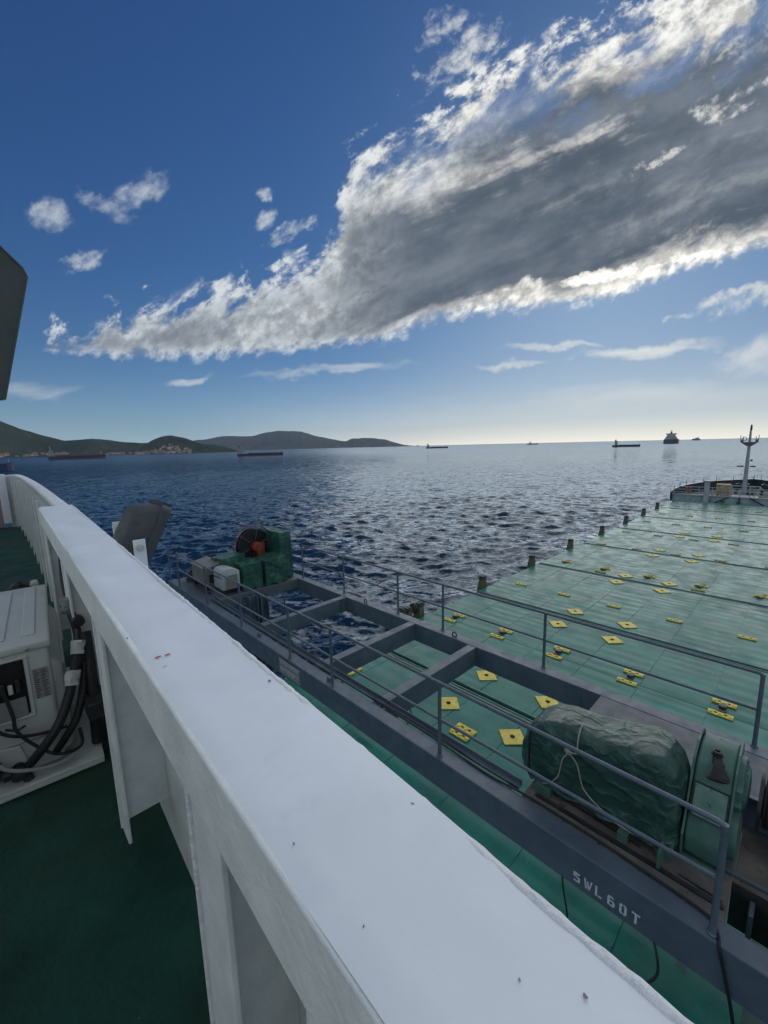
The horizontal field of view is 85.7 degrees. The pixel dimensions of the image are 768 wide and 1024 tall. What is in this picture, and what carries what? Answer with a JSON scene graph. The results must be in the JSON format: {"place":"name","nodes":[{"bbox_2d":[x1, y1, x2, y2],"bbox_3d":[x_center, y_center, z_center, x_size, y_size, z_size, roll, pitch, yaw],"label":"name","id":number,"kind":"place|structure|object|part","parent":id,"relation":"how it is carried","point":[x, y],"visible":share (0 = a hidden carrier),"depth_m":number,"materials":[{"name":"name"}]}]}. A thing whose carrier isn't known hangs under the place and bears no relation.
{"place":"outdoors","nodes":[
{"label":"outdoors","id":0,"kind":"place"},
{"bbox_2d":[7,580,38,590],"bbox_3d":[-2.751,0.878,3.192,0.240,0.728,0.200,-10,12,-43],"label":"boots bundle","id":1,"kind":"object","parent":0,"point":[17,585],"visible":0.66,"depth_m":3.12,"materials":[{"name":"black rubber"}]},
{"bbox_2d":[0,421,146,457],"bbox_3d":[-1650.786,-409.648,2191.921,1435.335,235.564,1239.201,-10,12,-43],"label":"hill","id":2,"kind":"structure","parent":0,"point":[14,441],"depth_m":2023.52,"materials":[{"name":"green plant"}]},
{"bbox_2d":[0,526,210,1023],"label":"bridge deck","id":3,"kind":"structure","parent":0,"point":[99,920],"depth_m":1.54,"materials":[{"name":"green paint"}]},
{"bbox_2d":[0,245,27,399],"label":"wheelhouse","id":4,"kind":"object","parent":3,"relation":"on","point":[13,279],"visible":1,"depth_m":4.33,"materials":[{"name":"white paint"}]},
{"bbox_2d":[0,584,104,803],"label":"outdoor unit","id":5,"kind":"object","parent":3,"relation":"on","point":[33,669],"visible":0.97,"depth_m":2.13,"materials":[{"name":"grey metal"}]},
{"bbox_2d":[25,630,104,767],"bbox_3d":[-1.673,0.999,2.202,0.171,0.620,0.419,1,9,13],"label":"lagged pipe bundle","id":6,"kind":"object","parent":5,"relation":"attached to","point":[82,653],"visible":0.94,"depth_m":2.20,"materials":[{"name":"black rubber"}]},
{"bbox_2d":[0,474,693,1023],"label":"bulwark","id":7,"kind":"object","parent":3,"relation":"on","point":[338,874],"visible":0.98,"depth_m":0.54,"materials":[{"name":"white paint"}]},
{"bbox_2d":[58,557,104,720],"bbox_3d":[-1.823,0.674,2.442,0.844,0.783,0.103,7,13,44],"label":"pipe valve cluster","id":8,"kind":"object","parent":7,"relation":"attached to","point":[94,707],"visible":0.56,"depth_m":2.39,"materials":[{"name":"black metal"}]},
{"bbox_2d":[112,499,171,566],"bbox_3d":[-1.991,0.257,3.253,0.532,0.679,0.850,-10,12,-43],"label":"floodlight","id":9,"kind":"object","parent":7,"relation":"attached to","point":[138,529],"visible":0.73,"depth_m":3.10,"materials":[{"name":"grey metal"}]},
{"bbox_2d":[130,435,243,454],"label":"hill","id":10,"kind":"structure","parent":0,"point":[180,442],"depth_m":2016.56,"materials":[{"name":"green plant"}]},
{"bbox_2d":[194,431,344,449],"bbox_3d":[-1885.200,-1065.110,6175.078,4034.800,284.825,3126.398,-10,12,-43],"label":"hill","id":11,"kind":"structure","parent":0,"point":[275,440],"depth_m":5713.78,"materials":[{"name":"green plant"}]},
{"bbox_2d":[339,438,418,447],"bbox_3d":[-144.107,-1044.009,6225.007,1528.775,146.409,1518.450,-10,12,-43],"label":"hill","id":12,"kind":"structure","parent":0,"point":[363,442],"depth_m":5992.03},
{"bbox_2d":[0,438,767,679],"bbox_3d":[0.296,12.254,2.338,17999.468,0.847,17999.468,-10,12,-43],"label":"sea","id":13,"kind":"structure","parent":0,"point":[464,517],"depth_m":96.79,"materials":[{"name":"blue liquid"}]},
{"bbox_2d":[0,459,14,470],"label":"cargo ship","id":14,"kind":"object","parent":13,"relation":"on","point":[8,466],"visible":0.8,"depth_m":325.22,"materials":[{"name":"blue metal"}]},
{"bbox_2d":[48,446,105,459],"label":"cargo ship","id":15,"kind":"object","parent":13,"relation":"on","point":[51,456],"visible":0.94,"depth_m":851.78,"materials":[{"name":"grey metal"}]},
{"bbox_2d":[237,444,282,455],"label":"cargo ship","id":16,"kind":"object","parent":13,"relation":"on","point":[240,452],"visible":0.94,"depth_m":752.47,"materials":[{"name":"grey metal"}]},
{"bbox_2d":[426,444,447,448],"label":"cargo ship","id":17,"kind":"object","parent":13,"relation":"on","point":[446,446],"visible":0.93,"depth_m":1445.76,"materials":[{"name":"grey metal"}]},
{"bbox_2d":[612,440,639,446],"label":"cargo ship","id":18,"kind":"object","parent":13,"relation":"on","point":[631,445],"visible":0.9,"depth_m":783.62,"materials":[{"name":"grey metal"}]},
{"bbox_2d":[663,430,678,443],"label":"cargo ship","id":19,"kind":"object","parent":13,"relation":"on","point":[671,438],"visible":0.98,"depth_m":1162.72,"materials":[{"name":"grey metal"}]},
{"bbox_2d":[0,0,767,445],"label":"sky","id":20,"kind":"structure","parent":0,"point":[405,222],"materials":[{"name":"blue"}]},
{"bbox_2d":[399,606,412,616],"bbox_3d":[0.849,4.907,16.566,0.631,2.410,0.657,-10,12,-43],"label":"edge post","id":21,"kind":"object","parent":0,"point":[406,610],"visible":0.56,"depth_m":16.19,"materials":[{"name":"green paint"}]},
{"bbox_2d":[742,940,767,1023],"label":"deck","id":22,"kind":"structure","parent":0,"point":[749,1017],"depth_m":6.28,"materials":[{"name":"metal"}]},
{"bbox_2d":[410,601,423,618],"bbox_3d":[1.352,4.818,17.045,0.631,2.410,0.657,-10,12,-43],"label":"edge post","id":23,"kind":"object","parent":22,"relation":"on","point":[418,609],"visible":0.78,"depth_m":16.68,"materials":[{"name":"metal"}]},
{"bbox_2d":[167,545,767,1023],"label":"gantry crane","id":24,"kind":"object","parent":22,"relation":"on","point":[677,927],"visible":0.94,"depth_m":5.64,"materials":[{"name":"grey paint"}]},
{"bbox_2d":[186,570,210,593],"bbox_3d":[-5.817,2.201,13.406,0.705,0.288,2.168,-10,12,-43],"label":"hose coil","id":25,"kind":"object","parent":24,"relation":"on","point":[188,578],"visible":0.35,"depth_m":13.61,"materials":[{"name":"black rubber"}]},
{"bbox_2d":[190,556,219,590],"bbox_3d":[-5.672,1.960,13.237,0.550,0.820,1.210,-10,12,-43],"label":"beige cabinet","id":26,"kind":"object","parent":24,"relation":"on","point":[197,569],"visible":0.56,"depth_m":12.97,"materials":[{"name":"metal"}]},
{"bbox_3d":[-5.262,2.051,12.831,0.300,0.250,0.014,-10,12,-43],"label":"door","id":27,"kind":"part","parent":26,"relation":"part of","materials":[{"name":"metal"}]},
{"bbox_2d":[213,565,239,594],"bbox_3d":[-4.776,2.054,12.581,0.546,0.800,0.648,-10,12,-43],"label":"generator box","id":28,"kind":"object","parent":24,"relation":"on","point":[222,584],"visible":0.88,"depth_m":12.36,"materials":[{"name":"metal"}]},
{"bbox_2d":[211,551,245,568],"bbox_3d":[-5.028,1.680,13.324,1.023,0.777,1.329,-10,12,-43],"label":"tarp heap","id":29,"kind":"object","parent":24,"relation":"on","point":[231,559],"visible":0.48,"depth_m":13.02,"materials":[{"name":"green fabric"}]},
{"bbox_2d":[235,557,262,590],"bbox_3d":[-4.330,1.945,13.116,0.741,0.846,0.925,-10,12,-43],"label":"tarp covered box","id":30,"kind":"object","parent":24,"relation":"on","point":[250,572],"visible":0.8,"depth_m":12.82,"materials":[{"name":"green fabric"}]},
{"bbox_2d":[233,525,267,557],"bbox_3d":[-4.335,1.333,13.903,1.392,1.807,0.540,-10,12,-43],"label":"cable reel","id":31,"kind":"object","parent":24,"relation":"on","point":[251,542],"visible":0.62,"depth_m":13.73,"materials":[{"name":"black metal"}]},
{"bbox_2d":[254,551,288,585],"bbox_3d":[-3.741,1.817,13.587,0.884,0.902,0.952,-10,12,-43],"label":"tarp covered box","id":32,"kind":"object","parent":24,"relation":"on","point":[274,568],"visible":0.81,"depth_m":13.29,"materials":[{"name":"green fabric"}]},
{"bbox_2d":[258,526,293,576],"bbox_3d":[-3.752,1.363,14.280,0.488,1.600,1.504,-10,12,-43],"label":"tarp covered winch","id":33,"kind":"object","parent":24,"relation":"on","point":[279,540],"visible":0.48,"depth_m":13.82,"materials":[{"name":"green fabric"}]},
{"bbox_2d":[371,697,517,787],"bbox_3d":[0.747,3.331,6.175,0.057,0.041,2.701,-10,13,-43],"label":"cable","id":34,"kind":"object","parent":24,"relation":"hanging from","point":[495,774],"visible":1,"depth_m":5.93,"materials":[{"name":"black rubber"}]},
{"bbox_2d":[210,599,734,1023],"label":"cable","id":35,"kind":"object","parent":24,"relation":"on","point":[645,872],"visible":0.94,"depth_m":4.58,"materials":[{"name":"black rubber"}]},
{"bbox_2d":[561,876,567,918],"bbox_3d":[1.994,4.447,4.575,0.046,0.886,0.175,-4,9,-17],"label":"cable","id":36,"kind":"object","parent":24,"relation":"hanging from","point":[564,897],"visible":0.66,"depth_m":4.53,"materials":[{"name":"black rubber"}]},
{"bbox_2d":[522,704,690,868],"bbox_3d":[2.543,2.960,4.944,0.874,1.101,1.760,-10,12,-43],"label":"tarp wrapped motor","id":37,"kind":"object","parent":24,"relation":"on","point":[656,756],"visible":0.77,"depth_m":4.58,"materials":[{"name":"green fabric"}]},
{"bbox_2d":[645,941,658,983],"bbox_3d":[2.480,4.307,3.916,0.249,0.409,0.121,-3,9,-9],"label":"cable","id":38,"kind":"object","parent":24,"relation":"hanging from","point":[653,978],"visible":0.71,"depth_m":3.89,"materials":[{"name":"black rubber"}]},
{"bbox_2d":[678,727,751,878],"bbox_3d":[3.532,3.001,4.399,0.987,1.135,0.500,-10,12,-43],"label":"winch gearbox","id":39,"kind":"object","parent":24,"relation":"on","point":[699,841],"visible":0.87,"depth_m":4.20,"materials":[{"name":"green paint"}]},
{"bbox_2d":[706,756,729,784],"bbox_3d":[3.397,2.621,4.176,0.148,0.243,0.178,-5,10,-24],"label":"rag","id":40,"kind":"object","parent":39,"relation":"hanging from","point":[719,773],"visible":1,"depth_m":4.18,"materials":[{"name":"grey fabric"}]},
{"bbox_2d":[725,867,767,893],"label":"loose pipe","id":41,"kind":"object","parent":24,"relation":"on","point":[747,880],"visible":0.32,"depth_m":4.04,"materials":[{"name":"grey metal"}]},
{"bbox_2d":[743,769,767,834],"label":"winch drum","id":42,"kind":"object","parent":24,"relation":"on","point":[755,814],"visible":0.86,"depth_m":4.21,"materials":[{"name":"metal"}]},
{"bbox_2d":[477,575,486,590],"bbox_3d":[4.702,4.244,20.243,0.598,2.380,0.657,-10,12,-43],"label":"edge post","id":43,"kind":"object","parent":22,"relation":"on","point":[482,583],"visible":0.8,"depth_m":19.92,"materials":[{"name":"metal"}]},
{"bbox_2d":[527,554,535,568],"bbox_3d":[8.327,3.606,23.701,0.598,2.380,0.657,-10,12,-43],"label":"edge post","id":44,"kind":"object","parent":22,"relation":"on","point":[531,561],"visible":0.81,"depth_m":23.38,"materials":[{"name":"green metal"}]},
{"bbox_2d":[566,538,573,550],"bbox_3d":[12.167,2.931,27.364,0.598,2.380,0.657,-10,12,-43],"label":"edge post","id":45,"kind":"object","parent":22,"relation":"on","point":[570,544],"visible":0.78,"depth_m":27.04,"materials":[{"name":"metal"}]},
{"bbox_2d":[598,525,604,535],"bbox_3d":[16.330,2.198,31.335,0.598,2.380,0.657,-10,12,-43],"label":"edge post","id":46,"kind":"object","parent":22,"relation":"on","point":[602,530],"visible":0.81,"depth_m":31.02,"materials":[{"name":"metal"}]},
{"bbox_2d":[622,515,628,524],"bbox_3d":[20.421,1.479,35.239,0.598,2.380,0.657,-10,12,-43],"label":"edge post","id":47,"kind":"object","parent":22,"relation":"on","point":[625,521],"visible":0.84,"depth_m":34.92,"materials":[{"name":"metal"}]},
{"bbox_2d":[640,508,645,516],"bbox_3d":[24.154,0.822,38.799,0.598,2.380,0.657,-10,12,-43],"label":"edge post","id":48,"kind":"object","parent":22,"relation":"on","point":[643,512],"visible":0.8,"depth_m":38.48,"materials":[{"name":"metal"}]},
{"bbox_2d":[672,493,767,505],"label":"forecastle wall","id":49,"kind":"structure","parent":22,"relation":"on","point":[712,498],"depth_m":44.77,"materials":[{"name":"grey metal"}]},
{"bbox_2d":[703,481,710,502],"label":"ventilator post","id":50,"kind":"object","parent":49,"relation":"on","point":[706,491],"visible":0.88,"depth_m":45.31,"materials":[{"name":"grey metal"}]},
{"bbox_2d":[673,486,767,497],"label":"forecastle rail","id":51,"kind":"object","parent":49,"relation":"on","point":[725,494],"visible":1,"depth_m":44.40,"materials":[{"name":"grey metal"}]},
{"bbox_3d":[17.893,5.546,25.495,83.200,7.180,12.600,-10,12,-43],"label":"ship hull","id":52,"kind":"object","parent":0,"visible":0},
{"bbox_2d":[284,652,752,1023],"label":"hatch cover","id":53,"kind":"object","parent":52,"relation":"on","point":[687,993],"visible":0.17,"depth_m":7.32,"materials":[{"name":"green metal"}]},
{"bbox_2d":[391,592,767,748],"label":"hatch cover","id":54,"kind":"object","parent":52,"relation":"attached to","point":[724,716],"visible":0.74,"depth_m":12.52,"materials":[{"name":"green metal"}]},
{"bbox_2d":[477,563,767,671],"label":"hatch cover","id":55,"kind":"object","parent":52,"relation":"on","point":[730,630],"visible":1,"depth_m":16.74,"materials":[{"name":"green metal"}]},
{"bbox_2d":[540,543,767,606],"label":"hatch cover","id":56,"kind":"object","parent":52,"relation":"on","point":[744,584],"visible":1,"depth_m":21.54,"materials":[{"name":"green metal"}]},
{"bbox_2d":[584,528,767,569],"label":"hatch cover","id":57,"kind":"object","parent":52,"relation":"on","point":[748,554],"visible":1,"depth_m":26.46,"materials":[{"name":"green metal"}]},
{"bbox_2d":[617,516,767,544],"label":"hatch cover","id":58,"kind":"object","parent":52,"relation":"on","point":[749,534],"visible":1,"depth_m":31.43,"materials":[{"name":"metal"}]},
{"bbox_2d":[643,507,767,527],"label":"hatch cover","id":59,"kind":"object","parent":52,"relation":"on","point":[722,517],"visible":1,"depth_m":36.31,"materials":[{"name":"green metal"}]},
{"bbox_2d":[662,501,767,515],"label":"hatch cover","id":60,"kind":"object","parent":52,"relation":"on","point":[735,508],"visible":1,"depth_m":41.00,"materials":[{"name":"green metal"}]},
{"bbox_2d":[681,488,767,497],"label":"forecastle deck","id":61,"kind":"structure","parent":52,"relation":"on","point":[701,492],"depth_m":48.20,"materials":[{"name":"green paint"}]},
{"bbox_2d":[670,475,767,500],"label":"bow bulwark","id":62,"kind":"object","parent":61,"relation":"on","point":[751,482],"visible":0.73,"depth_m":52.29,"materials":[{"name":"paint"}]},
{"bbox_2d":[716,484,731,495],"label":"yellow crate","id":63,"kind":"object","parent":61,"relation":"on","point":[719,492],"visible":0.63,"depth_m":45.44,"materials":[{"name":"paint"}]},
{"bbox_2d":[714,425,764,505],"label":"foremast","id":64,"kind":"object","parent":61,"relation":"on","point":[749,444],"visible":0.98,"depth_m":45.34,"materials":[{"name":"metal"}]},
{"bbox_2d":[712,485,767,497],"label":"mast platform","id":65,"kind":"structure","parent":61,"relation":"on","point":[722,487],"depth_m":44.00,"materials":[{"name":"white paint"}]},
{"bbox_2d":[734,482,755,493],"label":"windlass","id":66,"kind":"object","parent":61,"relation":"on","point":[739,485],"visible":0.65,"depth_m":47.14,"materials":[{"name":"metal"}]},
{"bbox_2d":[760,483,767,494],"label":"windlass","id":67,"kind":"object","parent":61,"relation":"on","point":[764,486],"visible":0.86,"depth_m":45.77,"materials":[{"name":"metal"}]}
]}

